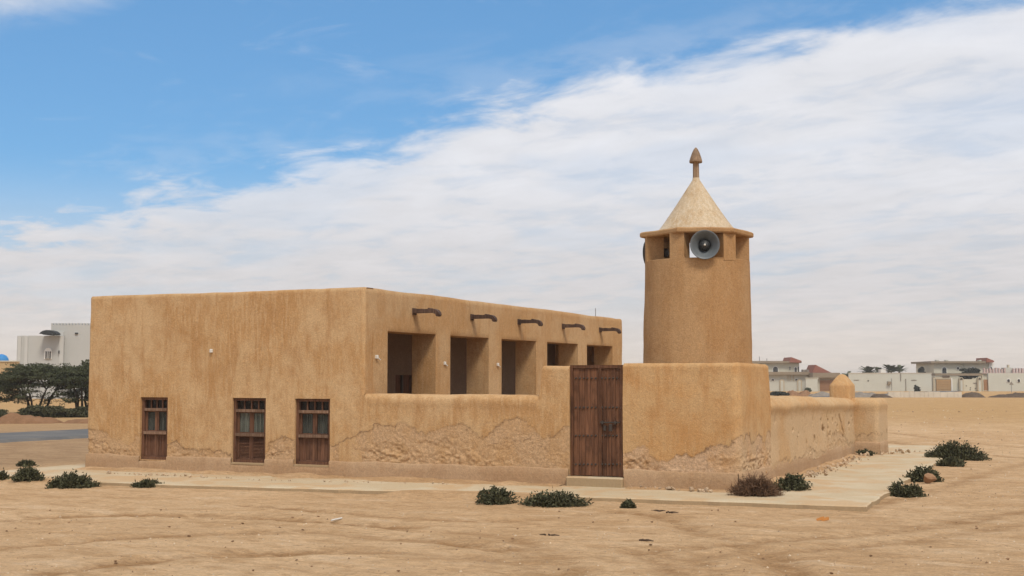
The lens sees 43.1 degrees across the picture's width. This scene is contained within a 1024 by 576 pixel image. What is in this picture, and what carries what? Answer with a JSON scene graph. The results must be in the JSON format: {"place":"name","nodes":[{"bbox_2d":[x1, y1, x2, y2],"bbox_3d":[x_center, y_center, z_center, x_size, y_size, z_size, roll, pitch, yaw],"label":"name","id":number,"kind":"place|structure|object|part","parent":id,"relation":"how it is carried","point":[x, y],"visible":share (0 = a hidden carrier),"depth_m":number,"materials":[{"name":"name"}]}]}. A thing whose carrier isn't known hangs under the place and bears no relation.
{"place":"outdoors","nodes":[
{"label":"outdoors","id":0,"kind":"place"},
{"bbox_2d":[0,445,941,511],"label":"concrete pavement","id":1,"kind":"structure","parent":0,"point":[864,484],"depth_m":20.67,"materials":[{"name":"beige concrete"}]},
{"bbox_2d":[75,467,562,486],"bbox_3d":[-3.803,3.259,22.538,9.870,0.068,0.724,-2,-4,24],"label":"sand drift","id":2,"kind":"object","parent":1,"relation":"on","point":[383,479],"visible":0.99,"depth_m":22.34,"materials":[{"name":"beige sand"}]},
{"bbox_2d":[85,287,621,476],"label":"mud mosque hall","id":3,"kind":"structure","parent":1,"relation":"on","point":[278,382],"depth_m":23.99,"materials":[{"name":"paint"}]},
{"bbox_2d":[141,397,167,459],"bbox_3d":[-6.644,2.637,24.399,0.638,1.160,0.255,-2,-4,24],"label":"window","id":4,"kind":"structure","parent":3,"relation":"in","point":[154,409],"depth_m":24.36,"materials":[{"name":"red wood"}]},
{"bbox_2d":[231,398,265,464],"bbox_3d":[-4.699,2.591,23.494,0.728,1.195,0.308,-2,-4,24],"label":"window","id":5,"kind":"structure","parent":3,"relation":"in","point":[249,413],"depth_m":23.48,"materials":[{"name":"red wood"}]},
{"bbox_2d":[294,399,329,466],"bbox_3d":[-3.469,2.554,22.940,0.728,1.190,0.308,-2,-4,24],"label":"window","id":6,"kind":"structure","parent":3,"relation":"in","point":[312,415],"depth_m":22.92,"materials":[{"name":"red wood"}]},
{"bbox_2d":[395,375,408,393],"bbox_3d":[-2.367,2.674,27.524,0.090,1.645,0.717,-2,-4,24],"label":"inner door","id":7,"kind":"structure","parent":3,"relation":"in","point":[401,381],"depth_m":27.54,"materials":[{"name":"brown wood"}]},
{"bbox_2d":[362,365,623,487],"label":"courtyard wall","id":8,"kind":"structure","parent":1,"relation":"on","point":[563,424],"depth_m":21.24,"materials":[{"name":"paint"}]},
{"bbox_2d":[570,365,622,476],"bbox_3d":[1.365,2.119,20.723,0.897,1.773,0.140,-2,-4,24],"label":"door","id":9,"kind":"structure","parent":8,"relation":"in","point":[596,391],"depth_m":20.71,"materials":[{"name":"brown wood"}]},
{"bbox_2d":[625,487,732,492],"bbox_3d":[2.604,3.088,19.850,1.815,0.032,0.363,-2,-4,24],"label":"sand drift","id":10,"kind":"object","parent":1,"relation":"on","point":[656,488],"visible":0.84,"depth_m":19.95,"materials":[{"name":"beige sand"}]},
{"bbox_2d":[623,148,772,489],"bbox_3d":[3.027,0.494,21.073,1.932,5.610,2.023,-2,-4,24],"label":"mud minaret","id":11,"kind":"object","parent":1,"relation":"on","point":[696,403],"visible":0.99,"depth_m":20.29,"materials":[{"name":"paint"}]},
{"bbox_2d":[643,242,668,262],"bbox_3d":[2.413,-0.576,21.469,0.371,0.462,0.461,-2,-4,24],"label":"horn loudspeaker","id":12,"kind":"object","parent":11,"relation":"attached to","point":[666,252],"visible":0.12,"depth_m":21.35,"materials":[{"name":"grey metal"}]},
{"bbox_2d":[690,230,719,258],"bbox_3d":[3.022,-0.664,20.362,0.462,0.462,0.352,0,-4,6],"label":"horn loudspeaker","id":13,"kind":"object","parent":11,"relation":"attached to","point":[704,244],"visible":1,"depth_m":20.23,"materials":[{"name":"grey metal"}]},
{"bbox_2d":[725,471,789,496],"bbox_3d":[3.562,2.870,19.000,0.818,0.449,0.753,-4,-5,42],"label":"dry shrub","id":14,"kind":"object","parent":1,"relation":"on","point":[757,487],"visible":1,"depth_m":18.90,"materials":[{"name":"brown plant"}]},
{"bbox_2d":[772,472,812,490],"bbox_3d":[4.276,2.980,19.933,0.712,0.325,0.595,-2,-4,24],"label":"desert shrub","id":15,"kind":"object","parent":1,"relation":"on","point":[788,482],"visible":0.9,"depth_m":19.86,"materials":[{"name":"green plant"}]},
{"bbox_2d":[770,454,866,482],"bbox_3d":[5.857,3.386,24.428,0.562,0.079,10.530,-2,-4,24],"label":"sand drift","id":16,"kind":"object","parent":1,"relation":"on","point":[829,463],"visible":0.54,"depth_m":25.30,"materials":[{"name":"beige sand"}]},
{"bbox_2d":[855,448,877,455],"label":"desert shrub","id":17,"kind":"object","parent":16,"relation":"on","point":[865,450],"visible":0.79,"depth_m":28.87,"materials":[{"name":"green plant"}]},
{"bbox_2d":[770,374,888,477],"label":"side wall","id":18,"kind":"structure","parent":1,"relation":"on","point":[840,422],"depth_m":25.98,"materials":[{"name":"paint"}]},
{"bbox_2d":[0,391,960,442],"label":"asphalt road","id":19,"kind":"structure","parent":0,"point":[41,435],"depth_m":38.82,"materials":[{"name":"grey asphalt"}]},
{"bbox_2d":[0,391,1023,575],"bbox_3d":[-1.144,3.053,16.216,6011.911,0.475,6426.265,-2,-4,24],"label":"sand ground","id":20,"kind":"structure","parent":0,"point":[32,503],"depth_m":15.26,"materials":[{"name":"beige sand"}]},
{"bbox_2d":[0,409,8,416],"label":"scrub","id":21,"kind":"object","parent":20,"relation":"on","point":[3,412],"visible":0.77,"depth_m":60.15,"materials":[{"name":"green plant"}]},
{"bbox_2d":[0,467,9,479],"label":"desert shrub","id":22,"kind":"object","parent":20,"relation":"on","point":[3,475],"visible":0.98,"depth_m":21.98,"materials":[{"name":"green plant"}]},
{"bbox_2d":[0,361,19,400],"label":"ochre wall","id":23,"kind":"structure","parent":20,"relation":"on","point":[2,365],"depth_m":111.79,"materials":[{"name":"paint"}]},
{"bbox_2d":[0,354,8,360],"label":"blue canopy","id":24,"kind":"object","parent":23,"relation":"on","point":[3,357],"visible":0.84,"depth_m":118.15,"materials":[{"name":"fabric"}]},
{"bbox_2d":[0,368,44,402],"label":"acacia tree","id":25,"kind":"object","parent":20,"relation":"on","point":[3,383],"visible":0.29,"depth_m":66.43,"materials":[{"name":"green plant"}]},
{"bbox_2d":[15,458,36,466],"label":"desert shrub","id":26,"kind":"object","parent":20,"relation":"on","point":[22,462],"visible":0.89,"depth_m":25.49,"materials":[{"name":"green plant"}]},
{"bbox_2d":[7,464,48,481],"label":"desert shrub","id":27,"kind":"object","parent":20,"relation":"on","point":[30,473],"visible":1,"depth_m":21.73,"materials":[{"name":"green plant"}]},
{"bbox_2d":[0,413,63,423],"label":"earth bank","id":28,"kind":"structure","parent":20,"relation":"on","point":[12,418],"depth_m":51.71,"materials":[{"name":"beige sand"}]},
{"bbox_2d":[14,405,69,417],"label":"scrub","id":29,"kind":"object","parent":20,"relation":"on","point":[45,411],"visible":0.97,"depth_m":59.31,"materials":[{"name":"green plant"}]},
{"bbox_2d":[0,362,88,405],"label":"acacia tree","id":30,"kind":"object","parent":20,"relation":"on","point":[33,372],"visible":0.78,"depth_m":64.77,"materials":[{"name":"green plant"}]},
{"bbox_2d":[17,323,89,398],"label":"grey villa","id":31,"kind":"object","parent":20,"relation":"on","point":[64,343],"visible":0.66,"depth_m":129.94,"materials":[{"name":"paint"}]},
{"bbox_2d":[44,348,51,358],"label":"window","id":32,"kind":"structure","parent":31,"relation":"in","point":[47,352],"depth_m":129.73,"materials":[{"name":"white glass"}]},
{"bbox_2d":[43,364,88,409],"bbox_3d":[-21.456,5.124,64.753,3.788,2.653,3.668,2,-4,-22],"label":"acacia tree","id":33,"kind":"object","parent":20,"relation":"on","point":[76,373],"visible":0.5,"depth_m":64.15,"materials":[{"name":"green plant"}]},
{"bbox_2d":[45,468,101,488],"bbox_3d":[-7.239,3.130,21.252,0.980,0.340,0.787,-2,-4,24],"label":"desert shrub","id":34,"kind":"object","parent":20,"relation":"on","point":[64,480],"visible":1,"depth_m":21.12,"materials":[{"name":"green plant"}]},
{"bbox_2d":[61,406,87,416],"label":"scrub","id":35,"kind":"object","parent":20,"relation":"on","point":[80,411],"visible":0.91,"depth_m":59.95,"materials":[{"name":"green plant"}]},
{"bbox_2d":[63,419,87,423],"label":"earth bank","id":36,"kind":"structure","parent":20,"relation":"on","point":[79,421],"depth_m":51.71,"materials":[{"name":"beige soil"}]},
{"bbox_2d":[79,359,88,394],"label":"dark tree","id":37,"kind":"object","parent":20,"relation":"on","point":[86,362],"visible":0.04,"depth_m":73.54,"materials":[{"name":"green plant"}]},
{"bbox_2d":[130,474,164,487],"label":"desert shrub","id":38,"kind":"object","parent":20,"relation":"on","point":[146,483],"visible":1,"depth_m":21.06,"materials":[{"name":"green plant"}]},
{"bbox_2d":[475,485,520,504],"bbox_3d":[-0.203,2.942,18.419,0.654,0.293,0.570,0,-4,3],"label":"desert shrub","id":39,"kind":"object","parent":20,"relation":"on","point":[493,496],"visible":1,"depth_m":18.32,"materials":[{"name":"green plant"}]},
{"bbox_2d":[518,486,593,507],"bbox_3d":[0.605,2.923,18.176,1.040,0.313,0.840,-2,-4,24],"label":"desert shrub","id":40,"kind":"object","parent":20,"relation":"on","point":[552,500],"visible":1,"depth_m":18.02,"materials":[{"name":"green plant"}]},
{"bbox_2d":[619,499,636,508],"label":"desert shrub","id":41,"kind":"object","parent":20,"relation":"on","point":[628,503],"visible":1,"depth_m":17.71,"materials":[{"name":"green plant"}]},
{"bbox_2d":[752,356,809,390],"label":"cream villa","id":42,"kind":"object","parent":20,"relation":"on","point":[785,374],"visible":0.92,"depth_m":231.44,"materials":[{"name":"white paint"}]},
{"bbox_2d":[772,366,778,371],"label":"window","id":43,"kind":"structure","parent":42,"relation":"in","point":[775,369],"depth_m":233.02,"materials":[{"name":"white glass"}]},
{"bbox_2d":[787,390,810,395],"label":"earth heap","id":44,"kind":"object","parent":20,"relation":"on","point":[802,393],"visible":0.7,"depth_m":150.74,"materials":[{"name":"brown soil"}]},
{"bbox_2d":[805,378,817,390],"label":"boundary wall","id":45,"kind":"structure","parent":20,"relation":"on","point":[812,383],"depth_m":225.39,"materials":[{"name":"white paint"}]},
{"bbox_2d":[808,391,829,396],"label":"earth heap","id":46,"kind":"object","parent":20,"relation":"on","point":[821,393],"visible":0.66,"depth_m":148.76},
{"bbox_2d":[816,516,828,520],"bbox_3d":[3.885,2.884,16.207,0.160,0.050,0.118,-2,-4,24],"label":"orange scrap","id":47,"kind":"object","parent":20,"relation":"on","point":[822,518],"visible":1,"depth_m":16.18,"materials":[{"name":"plastic"}]},
{"bbox_2d":[806,365,839,390],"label":"garage","id":48,"kind":"structure","parent":20,"relation":"on","point":[826,378],"depth_m":228.58,"materials":[{"name":"beige paint"}]},
{"bbox_2d":[820,380,832,390],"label":"garage door","id":49,"kind":"structure","parent":48,"relation":"in","point":[822,387],"depth_m":228.57,"materials":[{"name":"brown wood"}]},
{"bbox_2d":[855,392,875,396],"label":"rubble heap","id":50,"kind":"object","parent":20,"relation":"on","point":[861,394],"visible":0.43,"depth_m":141.58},
{"bbox_2d":[857,366,876,372],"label":"palm tree","id":51,"kind":"object","parent":20,"relation":"on","point":[867,369],"visible":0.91,"depth_m":239.02,"materials":[{"name":"green plant"}]},
{"bbox_2d":[871,394,892,397],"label":"earth heap","id":52,"kind":"object","parent":20,"relation":"on","point":[880,396],"visible":0.89,"depth_m":138.28,"materials":[{"name":"brown soil"}]},
{"bbox_2d":[878,369,885,372],"bbox_3d":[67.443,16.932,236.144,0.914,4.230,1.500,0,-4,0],"label":"white roof tank","id":53,"kind":"object","parent":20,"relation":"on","point":[881,370],"visible":0.32,"depth_m":235.54,"materials":[{"name":"paint"}]},
{"bbox_2d":[848,373,931,390],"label":"long compound wall","id":54,"kind":"structure","parent":20,"relation":"on","point":[885,381],"depth_m":227.41,"materials":[{"name":"white paint"}]},
{"bbox_2d":[882,364,902,372],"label":"palm tree","id":55,"kind":"object","parent":20,"relation":"on","point":[889,369],"visible":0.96,"depth_m":239.07,"materials":[{"name":"green plant"}]},
{"bbox_2d":[896,365,904,372],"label":"palm tree","id":56,"kind":"object","parent":20,"relation":"on","point":[900,368],"visible":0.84,"depth_m":241.25,"materials":[{"name":"green plant"}]},
{"bbox_2d":[887,478,928,497],"bbox_3d":[5.955,3.046,19.720,0.720,0.312,0.596,-2,-4,24],"label":"desert shrub","id":57,"kind":"object","parent":20,"relation":"on","point":[905,491],"visible":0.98,"depth_m":19.59,"materials":[{"name":"green plant"}]},
{"bbox_2d":[913,384,920,390],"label":"dark bush","id":58,"kind":"object","parent":20,"relation":"on","point":[916,388],"visible":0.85,"depth_m":225.17,"materials":[{"name":"green plant"}]},
{"bbox_2d":[918,367,925,372],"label":"dark tree","id":59,"kind":"object","parent":20,"relation":"on","point":[921,369],"visible":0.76,"depth_m":239.30,"materials":[{"name":"green plant"}]},
{"bbox_2d":[902,463,944,481],"bbox_3d":[7.146,3.214,22.528,0.708,0.349,0.604,-2,-4,24],"label":"desert shrub","id":60,"kind":"object","parent":20,"relation":"on","point":[917,474],"visible":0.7,"depth_m":22.41,"materials":[{"name":"green plant"}]},
{"bbox_2d":[887,391,961,397],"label":"white wall","id":61,"kind":"structure","parent":20,"relation":"on","point":[924,394],"depth_m":140.56,"materials":[{"name":"white concrete"}]},
{"bbox_2d":[924,473,936,483],"bbox_3d":[7.045,3.213,21.872,0.223,0.187,0.154,2,-5,-27],"label":"reddish rock","id":62,"kind":"object","parent":20,"relation":"on","point":[929,478],"visible":1,"depth_m":21.83,"materials":[{"name":"orange stone"}]},
{"bbox_2d":[936,453,966,466],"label":"desert shrub","id":63,"kind":"object","parent":20,"relation":"on","point":[951,462],"visible":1,"depth_m":26.30,"materials":[{"name":"green plant"}]},
{"bbox_2d":[911,358,993,390],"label":"second cream villa","id":64,"kind":"object","parent":20,"relation":"on","point":[938,366],"visible":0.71,"depth_m":236.18,"materials":[{"name":"paint"}]},
{"bbox_2d":[931,373,983,390],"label":"shelter","id":65,"kind":"object","parent":20,"relation":"on","point":[945,382],"visible":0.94,"depth_m":228.48,"materials":[{"name":"white paint"}]},
{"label":"garage door","id":66,"kind":"part","parent":65,"relation":"part of","materials":[{"name":"brown wood"}]},
{"bbox_2d":[924,438,991,460],"bbox_3d":[9.748,3.547,28.406,1.454,0.533,1.270,-2,-4,24],"label":"desert shrub","id":67,"kind":"object","parent":20,"relation":"on","point":[965,451],"visible":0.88,"depth_m":28.23,"materials":[{"name":"green plant"}]},
{"bbox_2d":[959,367,980,378],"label":"dense tree","id":68,"kind":"object","parent":20,"relation":"on","point":[971,370],"visible":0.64,"depth_m":231.23,"materials":[{"name":"green plant"}]},
{"bbox_2d":[962,392,985,397],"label":"earth heap","id":69,"kind":"object","parent":20,"relation":"on","point":[972,395],"visible":0.84,"depth_m":140.71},
{"bbox_2d":[981,365,1023,390],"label":"compound wall","id":70,"kind":"structure","parent":20,"relation":"on","point":[999,379],"depth_m":228.44,"materials":[{"name":"white paint"}]},
{"bbox_2d":[989,392,1023,397],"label":"earth heap","id":71,"kind":"object","parent":20,"relation":"on","point":[1017,395],"visible":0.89,"depth_m":140.49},
{"bbox_2d":[0,0,1023,373],"label":"sky","id":72,"kind":"structure","parent":0,"point":[520,153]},
{"bbox_2d":[770,391,789,395],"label":"dark hedge","id":73,"kind":"object","parent":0,"point":[777,393],"visible":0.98,"depth_m":147.18,"materials":[{"name":"green plant"}]}
]}

